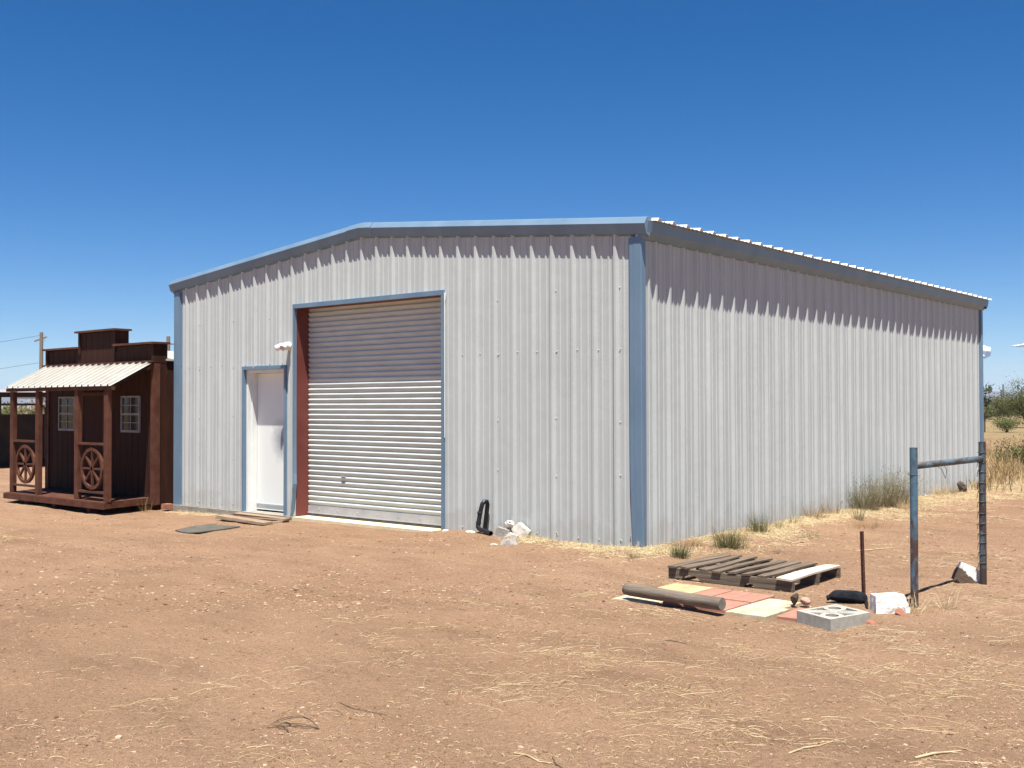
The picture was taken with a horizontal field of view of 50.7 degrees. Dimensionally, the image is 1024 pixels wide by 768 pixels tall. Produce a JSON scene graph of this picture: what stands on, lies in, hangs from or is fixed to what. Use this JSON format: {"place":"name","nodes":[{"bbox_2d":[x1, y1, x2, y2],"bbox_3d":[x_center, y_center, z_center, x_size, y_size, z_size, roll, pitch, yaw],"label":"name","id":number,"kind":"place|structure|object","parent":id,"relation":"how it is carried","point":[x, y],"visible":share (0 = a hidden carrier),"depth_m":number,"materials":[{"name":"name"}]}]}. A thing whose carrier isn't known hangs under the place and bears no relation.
{"place":"outdoors","nodes":[
{"label":"outdoors","id":0,"kind":"place"},
{"bbox_2d":[0,406,1023,767],"bbox_3d":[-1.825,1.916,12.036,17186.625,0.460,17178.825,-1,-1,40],"label":"ground","id":1,"kind":"structure","parent":0,"point":[168,644],"depth_m":7.14,"materials":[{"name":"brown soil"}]},
{"bbox_2d":[1,401,17,413],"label":"shrub","id":2,"kind":"object","parent":1,"relation":"on","point":[3,411],"visible":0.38,"depth_m":75.75,"materials":[{"name":"green plant"}]},
{"bbox_2d":[1,399,28,413],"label":"shrub","id":3,"kind":"object","parent":1,"relation":"on","point":[17,408],"visible":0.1,"depth_m":85.27,"materials":[{"name":"green plant"}]},
{"bbox_2d":[1,401,34,413],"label":"shrub","id":4,"kind":"object","parent":1,"relation":"on","point":[22,406],"visible":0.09,"depth_m":94.70,"materials":[{"name":"green plant"}]},
{"bbox_2d":[0,389,44,467],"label":"stall shelter","id":5,"kind":"object","parent":1,"relation":"on","point":[25,426],"visible":0.16,"depth_m":30.77,"materials":[{"name":"brown wood"}]},
{"bbox_2d":[0,332,46,369],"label":"utility pole","id":6,"kind":"object","parent":1,"relation":"on","point":[42,337],"visible":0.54,"depth_m":114.94,"materials":[{"name":"brown wood"}]},
{"bbox_2d":[17,399,44,413],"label":"slender tree","id":7,"kind":"object","parent":1,"relation":"on","point":[31,411],"visible":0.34,"depth_m":61.62,"materials":[{"name":"green plant"}]},
{"bbox_2d":[3,328,173,512],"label":"porch shed","id":8,"kind":"structure","parent":1,"relation":"on","point":[109,418],"depth_m":18.56,"materials":[{"name":"brown wood"}]},
{"bbox_2d":[58,397,73,430],"bbox_3d":[-8.188,0.547,19.875,0.590,0.625,0.029,-1,-1,40],"label":"window","id":9,"kind":"structure","parent":8,"relation":"in","point":[65,405],"depth_m":19.90,"materials":[{"name":"white glass"}]},
{"bbox_2d":[82,392,103,491],"bbox_3d":[-7.458,1.035,19.249,0.820,1.770,0.033,-1,-1,40],"label":"door","id":10,"kind":"structure","parent":8,"relation":"in","point":[92,402],"depth_m":19.24,"materials":[{"name":"brown wood"}]},
{"bbox_2d":[120,396,140,432],"bbox_3d":[-6.524,0.516,18.476,0.590,0.625,0.029,-1,-1,40],"label":"window","id":11,"kind":"structure","parent":8,"relation":"in","point":[130,412],"depth_m":18.47,"materials":[{"name":"white glass"}]},
{"bbox_2d":[136,497,153,511],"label":"grass tuft","id":12,"kind":"object","parent":1,"relation":"on","point":[145,508],"visible":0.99,"depth_m":17.80,"materials":[{"name":"plant"}]},
{"bbox_2d":[161,503,173,509],"bbox_3d":[-5.705,2.036,17.923,0.196,0.100,0.149,-1,-1,33],"label":"brick","id":13,"kind":"object","parent":1,"relation":"on","point":[166,506],"visible":1,"depth_m":17.86,"materials":[{"name":"red brick"}]},
{"bbox_2d":[166,336,173,350],"bbox_3d":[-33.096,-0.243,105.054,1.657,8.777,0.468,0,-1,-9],"label":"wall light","id":14,"kind":"object","parent":1,"relation":"on","point":[167,338],"visible":0.15,"depth_m":104.97,"materials":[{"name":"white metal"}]},
{"bbox_2d":[175,524,239,533],"bbox_3d":[-4.177,1.978,14.785,0.900,0.049,0.780,-1,-1,40],"label":"door mat","id":15,"kind":"object","parent":1,"relation":"on","point":[202,528],"depth_m":14.68,"materials":[{"name":"concrete"}]},
{"bbox_2d":[215,512,289,524],"bbox_3d":[-3.817,1.992,15.835,1.388,0.098,0.618,-1,-1,40],"label":"timber step","id":16,"kind":"object","parent":1,"relation":"on","point":[239,517],"visible":0.94,"depth_m":15.78,"materials":[{"name":"brown wood"}]},
{"bbox_2d":[267,715,319,732],"bbox_3d":[-1.134,1.728,5.490,0.282,0.055,0.143,-1,-1,24],"label":"dry twig","id":17,"kind":"object","parent":1,"relation":"on","point":[293,723],"visible":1,"depth_m":5.52,"materials":[{"name":"wood"}]},
{"bbox_2d":[339,702,386,714],"bbox_3d":[-0.824,1.754,5.816,0.418,0.016,0.074,-1,-1,42],"label":"stick","id":18,"kind":"object","parent":1,"relation":"on","point":[360,709],"visible":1,"depth_m":5.80,"materials":[{"name":"brown wood"}]},
{"bbox_2d":[476,499,492,535],"bbox_3d":[-0.304,1.665,13.303,0.185,0.476,0.369,1,-1,-34],"label":"drain pipe","id":19,"kind":"object","parent":1,"relation":"on","point":[479,528],"visible":0.98,"depth_m":13.36,"materials":[{"name":"black plastic"}]},
{"bbox_2d":[493,526,509,536],"bbox_3d":[-0.124,1.819,13.066,0.188,0.188,0.148,0,-1,15],"label":"rock","id":20,"kind":"object","parent":1,"relation":"on","point":[501,532],"visible":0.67,"depth_m":13.02,"materials":[{"name":"grey stone"}]},
{"bbox_2d":[500,539,518,544],"bbox_3d":[-0.027,1.845,12.486,0.226,0.115,0.144,-1,-1,20],"label":"rock","id":21,"kind":"object","parent":1,"relation":"on","point":[509,541],"visible":0.72,"depth_m":12.44,"materials":[{"name":"white stone"}]},
{"bbox_2d":[505,520,515,531],"bbox_3d":[-0.015,1.744,13.174,0.140,0.166,0.118,0,-1,16],"label":"rock","id":22,"kind":"object","parent":1,"relation":"on","point":[509,524],"visible":0.73,"depth_m":13.14,"materials":[{"name":"white stone"}]},
{"bbox_2d":[505,532,518,538],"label":"rock","id":23,"kind":"object","parent":1,"relation":"on","point":[510,534],"visible":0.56,"depth_m":12.91,"materials":[{"name":"white stone"}]},
{"bbox_2d":[0,496,1023,767],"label":"loose straw","id":24,"kind":"object","parent":1,"relation":"on","point":[664,612],"visible":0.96,"depth_m":6.35,"materials":[{"name":"beige plant"}]},
{"bbox_2d":[511,522,530,537],"bbox_3d":[0.112,1.777,13.020,0.226,0.217,0.134,-1,-1,30],"label":"rock","id":25,"kind":"object","parent":1,"relation":"on","point":[521,529],"visible":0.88,"depth_m":12.98,"materials":[{"name":"white stone"}]},
{"bbox_2d":[514,753,552,764],"bbox_3d":[0.091,1.723,4.974,0.228,0.015,0.033,-1,-1,40],"label":"stick","id":26,"kind":"object","parent":1,"relation":"on","point":[537,760],"visible":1,"depth_m":4.96,"materials":[{"name":"beige wood"}]},
{"bbox_2d":[169,216,990,547],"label":"metal building","id":27,"kind":"structure","parent":1,"relation":"on","point":[643,382],"depth_m":14.58,"materials":[{"name":"paint"}]},
{"bbox_2d":[257,373,283,510],"bbox_3d":[-3.623,0.885,16.569,0.882,2.106,0.059,-1,-1,40],"label":"door","id":28,"kind":"structure","parent":27,"relation":"in","point":[270,386],"depth_m":16.63,"materials":[{"name":"white metal"}]},
{"bbox_2d":[275,342,291,350],"bbox_3d":[-3.397,-0.554,15.990,0.237,0.140,0.174,-1,-1,40],"label":"floodlight","id":29,"kind":"object","parent":27,"relation":"attached to","point":[284,346],"visible":1,"depth_m":15.96,"materials":[{"name":"white plastic"}]},
{"bbox_2d":[308,297,440,527],"bbox_3d":[-1.889,0.308,15.170,3.056,3.250,0.069,-1,-1,40],"label":"roll up door","id":30,"kind":"structure","parent":27,"relation":"in","point":[374,425],"depth_m":15.18,"materials":[{"name":"metal"}]},
{"bbox_2d":[624,549,639,558],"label":"grass tuft","id":31,"kind":"object","parent":1,"relation":"on","point":[631,556],"visible":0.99,"depth_m":11.26,"materials":[{"name":"beige plant"}]},
{"bbox_2d":[613,595,662,604],"bbox_3d":[1.148,1.809,9.102,0.424,0.032,0.477,-1,-1,40],"label":"paving slab","id":32,"kind":"object","parent":1,"relation":"on","point":[636,599],"depth_m":8.98,"materials":[{"name":"beige concrete"}]},
{"bbox_2d":[622,584,725,610],"bbox_3d":[1.284,1.704,8.673,0.105,0.105,0.968,1,-2,-44],"label":"fence log","id":33,"kind":"object","parent":32,"relation":"on","point":[679,597],"visible":1,"depth_m":8.61,"materials":[{"name":"brown wood"}]},
{"bbox_2d":[663,601,682,606],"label":"paving slab","id":34,"kind":"object","parent":1,"relation":"on","point":[670,603],"depth_m":8.74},
{"bbox_2d":[665,536,697,558],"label":"grass tuft","id":35,"kind":"object","parent":1,"relation":"on","point":[681,553],"visible":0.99,"depth_m":11.28,"materials":[{"name":"plant"}]},
{"bbox_2d":[657,583,712,592],"bbox_3d":[1.479,1.806,9.422,0.385,0.050,0.420,-1,-1,40],"label":"paving slab","id":36,"kind":"object","parent":1,"relation":"on","point":[687,588],"depth_m":9.46,"materials":[{"name":"concrete"}]},
{"bbox_2d":[679,532,708,546],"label":"grass tuft","id":37,"kind":"object","parent":1,"relation":"on","point":[697,541],"visible":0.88,"depth_m":12.21,"materials":[{"name":"beige plant"}]},
{"bbox_2d":[694,588,732,595],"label":"paving slab","id":38,"kind":"object","parent":1,"relation":"on","point":[713,592],"depth_m":9.22,"materials":[{"name":"red concrete"}]},
{"bbox_2d":[683,600,749,612],"bbox_3d":[1.647,1.792,8.699,0.377,0.049,0.410,-1,-1,40],"label":"paving slab","id":39,"kind":"object","parent":1,"relation":"on","point":[730,604],"depth_m":8.61,"materials":[{"name":"concrete"}]},
{"bbox_2d":[703,523,755,549],"bbox_3d":[2.434,1.688,12.042,0.676,0.299,0.737,0,-1,8],"label":"grass tuft","id":40,"kind":"object","parent":1,"relation":"on","point":[733,543],"visible":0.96,"depth_m":12.03,"materials":[{"name":"beige plant"}]},
{"bbox_2d":[715,591,752,599],"bbox_3d":[1.856,1.799,9.098,0.184,0.049,0.395,-1,-1,40],"label":"paving slab","id":41,"kind":"object","parent":1,"relation":"on","point":[731,595],"depth_m":9.11,"materials":[{"name":"concrete"}]},
{"bbox_2d":[732,593,774,603],"bbox_3d":[2.000,1.795,8.958,0.196,0.052,0.393,-1,-1,40],"label":"paving slab","id":42,"kind":"object","parent":1,"relation":"on","point":[753,598],"depth_m":8.94,"materials":[{"name":"red concrete"}]},
{"bbox_2d":[667,554,840,591],"bbox_3d":[2.258,1.752,10.066,1.250,0.142,1.056,-1,-1,40],"label":"wooden pallet","id":43,"kind":"object","parent":1,"relation":"on","point":[758,573],"visible":1,"depth_m":9.87,"materials":[{"name":"brown wood"}]},
{"bbox_2d":[725,604,788,620],"bbox_3d":[1.913,1.785,8.418,0.346,0.050,0.403,-1,-1,40],"label":"paving slab","id":44,"kind":"object","parent":1,"relation":"on","point":[757,612],"depth_m":8.36,"materials":[{"name":"beige concrete"}]},
{"bbox_2d":[734,509,787,533],"bbox_3d":[3.043,1.688,13.352,0.570,0.317,0.651,-1,-1,40],"label":"grass tuft","id":45,"kind":"object","parent":1,"relation":"on","point":[761,527],"visible":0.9,"depth_m":13.34,"materials":[{"name":"green plant"}]},
{"bbox_2d":[752,598,800,608],"bbox_3d":[2.133,1.793,8.732,0.291,0.046,0.330,-1,-1,40],"label":"paving slab","id":46,"kind":"object","parent":1,"relation":"on","point":[778,603],"depth_m":8.71,"materials":[{"name":"beige concrete"}]},
{"bbox_2d":[777,608,804,620],"bbox_3d":[2.220,1.787,8.326,0.200,0.042,0.415,-1,-1,38],"label":"paving slab","id":47,"kind":"object","parent":1,"relation":"on","point":[791,615],"depth_m":8.24,"materials":[{"name":"red concrete"}]},
{"bbox_2d":[783,511,803,522],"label":"grass tuft","id":48,"kind":"object","parent":1,"relation":"on","point":[793,518],"visible":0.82,"depth_m":14.29,"materials":[{"name":"beige plant"}]},
{"bbox_2d":[790,593,798,604],"bbox_3d":[2.254,1.717,8.619,0.057,0.105,0.067,-1,-1,40],"label":"rock","id":49,"kind":"object","parent":1,"relation":"on","point":[794,598],"visible":1,"depth_m":8.60,"materials":[{"name":"stone"}]},
{"bbox_2d":[800,597,810,605],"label":"rock","id":50,"kind":"object","parent":1,"relation":"on","point":[805,601],"visible":1,"depth_m":8.61,"materials":[{"name":"pink stone"}]},
{"bbox_2d":[788,741,832,753],"bbox_3d":[1.417,1.722,5.127,0.304,0.016,0.041,1,-1,-37],"label":"stick","id":51,"kind":"object","parent":1,"relation":"on","point":[815,745],"visible":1,"depth_m":5.13,"materials":[{"name":"beige wood"}]},
{"bbox_2d":[795,526,833,538],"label":"grass tuft","id":52,"kind":"object","parent":1,"relation":"on","point":[817,534],"visible":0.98,"depth_m":12.96,"materials":[{"name":"beige plant"}]},
{"bbox_2d":[800,499,834,519],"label":"grass tuft","id":53,"kind":"object","parent":1,"relation":"on","point":[817,516],"visible":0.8,"depth_m":15.04,"materials":[{"name":"beige plant"}]},
{"bbox_2d":[797,604,870,631],"bbox_3d":[2.394,1.763,8.049,0.516,0.138,0.366,1,-1,-35],"label":"patterned block","id":54,"kind":"object","parent":1,"relation":"on","point":[833,617],"depth_m":7.95,"materials":[{"name":"grey concrete"}]},
{"bbox_2d":[818,499,850,513],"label":"grass tuft","id":55,"kind":"object","parent":1,"relation":"on","point":[832,507],"visible":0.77,"depth_m":15.55,"materials":[{"name":"beige plant"}]},
{"bbox_2d":[826,590,868,608],"bbox_3d":[2.747,1.730,8.748,0.375,0.111,0.253,-1,-1,40],"label":"cloth bundle","id":56,"kind":"object","parent":1,"relation":"on","point":[851,596],"visible":1,"depth_m":8.75,"materials":[{"name":"black fabric"}]},
{"bbox_2d":[842,498,866,520],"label":"grass tuft","id":57,"kind":"object","parent":1,"relation":"on","point":[860,514],"visible":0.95,"depth_m":14.82,"materials":[{"name":"beige plant"}]},
{"bbox_2d":[860,531,865,593],"bbox_3d":[2.894,1.601,8.904,0.049,0.772,0.033,-1,-1,20],"label":"steel stake","id":58,"kind":"object","parent":1,"relation":"on","point":[862,558],"visible":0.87,"depth_m":8.91,"materials":[{"name":"brown metal"}]},
{"bbox_2d":[847,516,890,528],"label":"grass tuft","id":59,"kind":"object","parent":1,"relation":"on","point":[860,522],"visible":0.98,"depth_m":14.21,"materials":[{"name":"beige plant"}]},
{"bbox_2d":[840,475,900,510],"bbox_3d":[5.271,1.744,16.280,1.122,0.810,1.285,-1,-1,40],"label":"grass tuft","id":60,"kind":"object","parent":1,"relation":"on","point":[872,502],"visible":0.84,"depth_m":16.29,"materials":[{"name":"green plant"}]},
{"bbox_2d":[865,620,875,624],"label":"rock","id":61,"kind":"object","parent":1,"relation":"on","point":[871,622],"visible":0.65,"depth_m":7.97,"materials":[{"name":"stone"}]},
{"bbox_2d":[855,546,897,551],"bbox_3d":[4.090,1.843,12.084,0.846,0.032,0.111,1,-1,-42],"label":"stick","id":62,"kind":"object","parent":1,"relation":"on","point":[876,549],"visible":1,"depth_m":12.08,"materials":[{"name":"beige wood"}]},
{"bbox_2d":[869,592,909,613],"bbox_3d":[2.953,1.725,8.445,0.274,0.184,0.200,0,-1,2],"label":"rock","id":63,"kind":"object","parent":1,"relation":"on","point":[880,603],"visible":0.67,"depth_m":8.37,"materials":[{"name":"white stone"}]},
{"bbox_2d":[861,465,924,507],"bbox_3d":[5.797,1.631,16.870,1.413,0.813,1.528,-1,-1,40],"label":"grass tuft","id":64,"kind":"object","parent":1,"relation":"on","point":[884,500],"visible":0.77,"depth_m":16.76,"materials":[{"name":"green plant"}]},
{"bbox_2d":[895,608,906,615],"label":"rock","id":65,"kind":"object","parent":1,"relation":"on","point":[899,611],"visible":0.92,"depth_m":8.29,"materials":[{"name":"stone"}]},
{"bbox_2d":[890,495,928,509],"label":"grass tuft","id":66,"kind":"object","parent":1,"relation":"on","point":[902,504],"visible":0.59,"depth_m":16.68,"materials":[{"name":"plant"}]},
{"bbox_2d":[884,467,937,503],"bbox_3d":[6.250,1.688,17.440,1.282,0.696,1.130,0,-1,-17],"label":"grass tuft","id":67,"kind":"object","parent":1,"relation":"on","point":[906,498],"visible":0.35,"depth_m":17.37,"materials":[{"name":"beige plant"}]},
{"bbox_2d":[892,591,946,614],"bbox_3d":[3.155,1.721,8.410,0.512,0.223,0.450,-1,-1,40],"label":"grass tuft","id":68,"kind":"object","parent":1,"relation":"on","point":[912,608],"visible":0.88,"depth_m":8.37,"materials":[{"name":"plant"}]},
{"bbox_2d":[914,750,962,758],"bbox_3d":[1.967,1.711,5.010,0.275,0.014,0.067,0,-1,-16],"label":"stick","id":69,"kind":"object","parent":1,"relation":"on","point":[929,754],"visible":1,"depth_m":5.00,"materials":[{"name":"beige wood"}]},
{"bbox_2d":[930,480,955,495],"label":"grass tuft","id":70,"kind":"object","parent":1,"relation":"on","point":[939,491],"visible":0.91,"depth_m":18.96,"materials":[{"name":"plant"}]},
{"bbox_2d":[909,442,986,607],"bbox_3d":[3.684,1.272,9.087,0.076,1.533,1.507,-1,-2,44],"label":"pipe fence","id":71,"kind":"object","parent":1,"relation":"on","point":[916,465],"visible":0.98,"depth_m":8.89,"materials":[{"name":"metal"}]},
{"bbox_2d":[926,579,971,608],"bbox_3d":[3.468,1.638,8.500,0.419,0.279,0.464,0,-1,-26],"label":"grass tuft","id":72,"kind":"object","parent":1,"relation":"on","point":[940,603],"visible":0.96,"depth_m":8.51,"materials":[{"name":"plant"}]},
{"bbox_2d":[941,484,961,493],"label":"grass tuft","id":73,"kind":"object","parent":1,"relation":"on","point":[952,489],"visible":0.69,"depth_m":19.40,"materials":[{"name":"beige plant"}]},
{"bbox_2d":[957,481,966,491],"bbox_3d":[8.267,1.895,19.821,0.182,0.229,0.215,-1,-1,40],"label":"rock","id":74,"kind":"object","parent":1,"relation":"on","point":[963,487],"visible":0.88,"depth_m":19.75,"materials":[{"name":"brown stone"}]},
{"bbox_2d":[951,562,978,583],"bbox_3d":[4.096,1.733,9.717,0.251,0.265,0.206,0,-1,8],"label":"rock","id":75,"kind":"object","parent":1,"relation":"on","point":[967,573],"visible":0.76,"depth_m":9.64,"materials":[{"name":"white stone"}]},
{"bbox_2d":[969,478,994,488],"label":"grass tuft","id":76,"kind":"object","parent":1,"relation":"on","point":[974,484],"visible":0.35,"depth_m":20.62,"materials":[{"name":"plant"}]},
{"bbox_2d":[983,382,993,411],"bbox_3d":[12.610,1.070,28.979,0.616,2.256,0.571,0,-1,0],"label":"young tree","id":77,"kind":"object","parent":1,"relation":"on","point":[986,400],"visible":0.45,"depth_m":28.91,"materials":[{"name":"green plant"}]},
{"bbox_2d":[984,405,999,419],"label":"shrub","id":78,"kind":"object","parent":1,"relation":"on","point":[988,413],"visible":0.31,"depth_m":109.15,"materials":[{"name":"green plant"}]},
{"bbox_2d":[986,441,1003,457],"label":"grass tuft","id":79,"kind":"object","parent":1,"relation":"on","point":[988,454],"visible":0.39,"depth_m":32.83,"materials":[{"name":"beige plant"}]},
{"bbox_2d":[985,393,1018,418],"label":"shrub","id":80,"kind":"object","parent":1,"relation":"on","point":[994,402],"visible":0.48,"depth_m":119.58,"materials":[{"name":"green plant"}]},
{"bbox_2d":[986,448,1020,472],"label":"grass tuft","id":81,"kind":"object","parent":1,"relation":"on","point":[995,468],"visible":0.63,"depth_m":25.48,"materials":[{"name":"beige plant"}]},
{"bbox_2d":[992,449,1015,462],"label":"shrub","id":82,"kind":"object","parent":1,"relation":"on","point":[1000,455],"visible":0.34,"depth_m":28.92,"materials":[{"name":"green plant"}]},
{"bbox_2d":[987,371,1023,423],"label":"mesquite tree","id":83,"kind":"object","parent":1,"relation":"on","point":[1019,398],"visible":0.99,"depth_m":78.13,"materials":[{"name":"green plant"}]},
{"bbox_2d":[987,451,1023,475],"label":"grass tuft","id":84,"kind":"object","parent":1,"relation":"on","point":[1017,467],"visible":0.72,"depth_m":24.53,"materials":[{"name":"plant"}]},
{"bbox_2d":[988,414,1023,431],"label":"shrub","id":85,"kind":"object","parent":1,"relation":"on","point":[1005,424],"visible":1,"depth_m":65.75,"materials":[{"name":"green plant"}]},
{"bbox_2d":[993,432,1023,466],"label":"shrub","id":86,"kind":"object","parent":1,"relation":"on","point":[1017,450],"visible":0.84,"depth_m":26.96,"materials":[{"name":"green plant"}]},
{"bbox_2d":[999,409,1018,417],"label":"shrub","id":87,"kind":"object","parent":1,"relation":"on","point":[1007,415],"visible":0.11,"depth_m":134.37,"materials":[{"name":"green plant"}]},
{"bbox_2d":[0,480,1023,563],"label":"dry grass","id":88,"kind":"structure","parent":0,"point":[840,513],"depth_m":13.30,"materials":[{"name":"plant"}]},
{"bbox_2d":[0,0,1023,391],"label":"sky","id":89,"kind":"structure","parent":0,"point":[146,145],"materials":[{"name":"blue"}]},
{"bbox_2d":[1,391,1023,405],"bbox_3d":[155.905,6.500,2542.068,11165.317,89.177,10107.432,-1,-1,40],"label":"mountains","id":90,"kind":"structure","parent":0,"point":[5,399],"depth_m":5294.38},
{"bbox_2d":[983,345,990,358],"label":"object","id":91,"kind":"structure","parent":0,"point":[986,352],"depth_m":8950.45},
{"bbox_2d":[963,427,1023,491],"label":"field grass","id":92,"kind":"structure","parent":0,"point":[1019,475],"depth_m":23.36,"materials":[{"name":"beige plant"}]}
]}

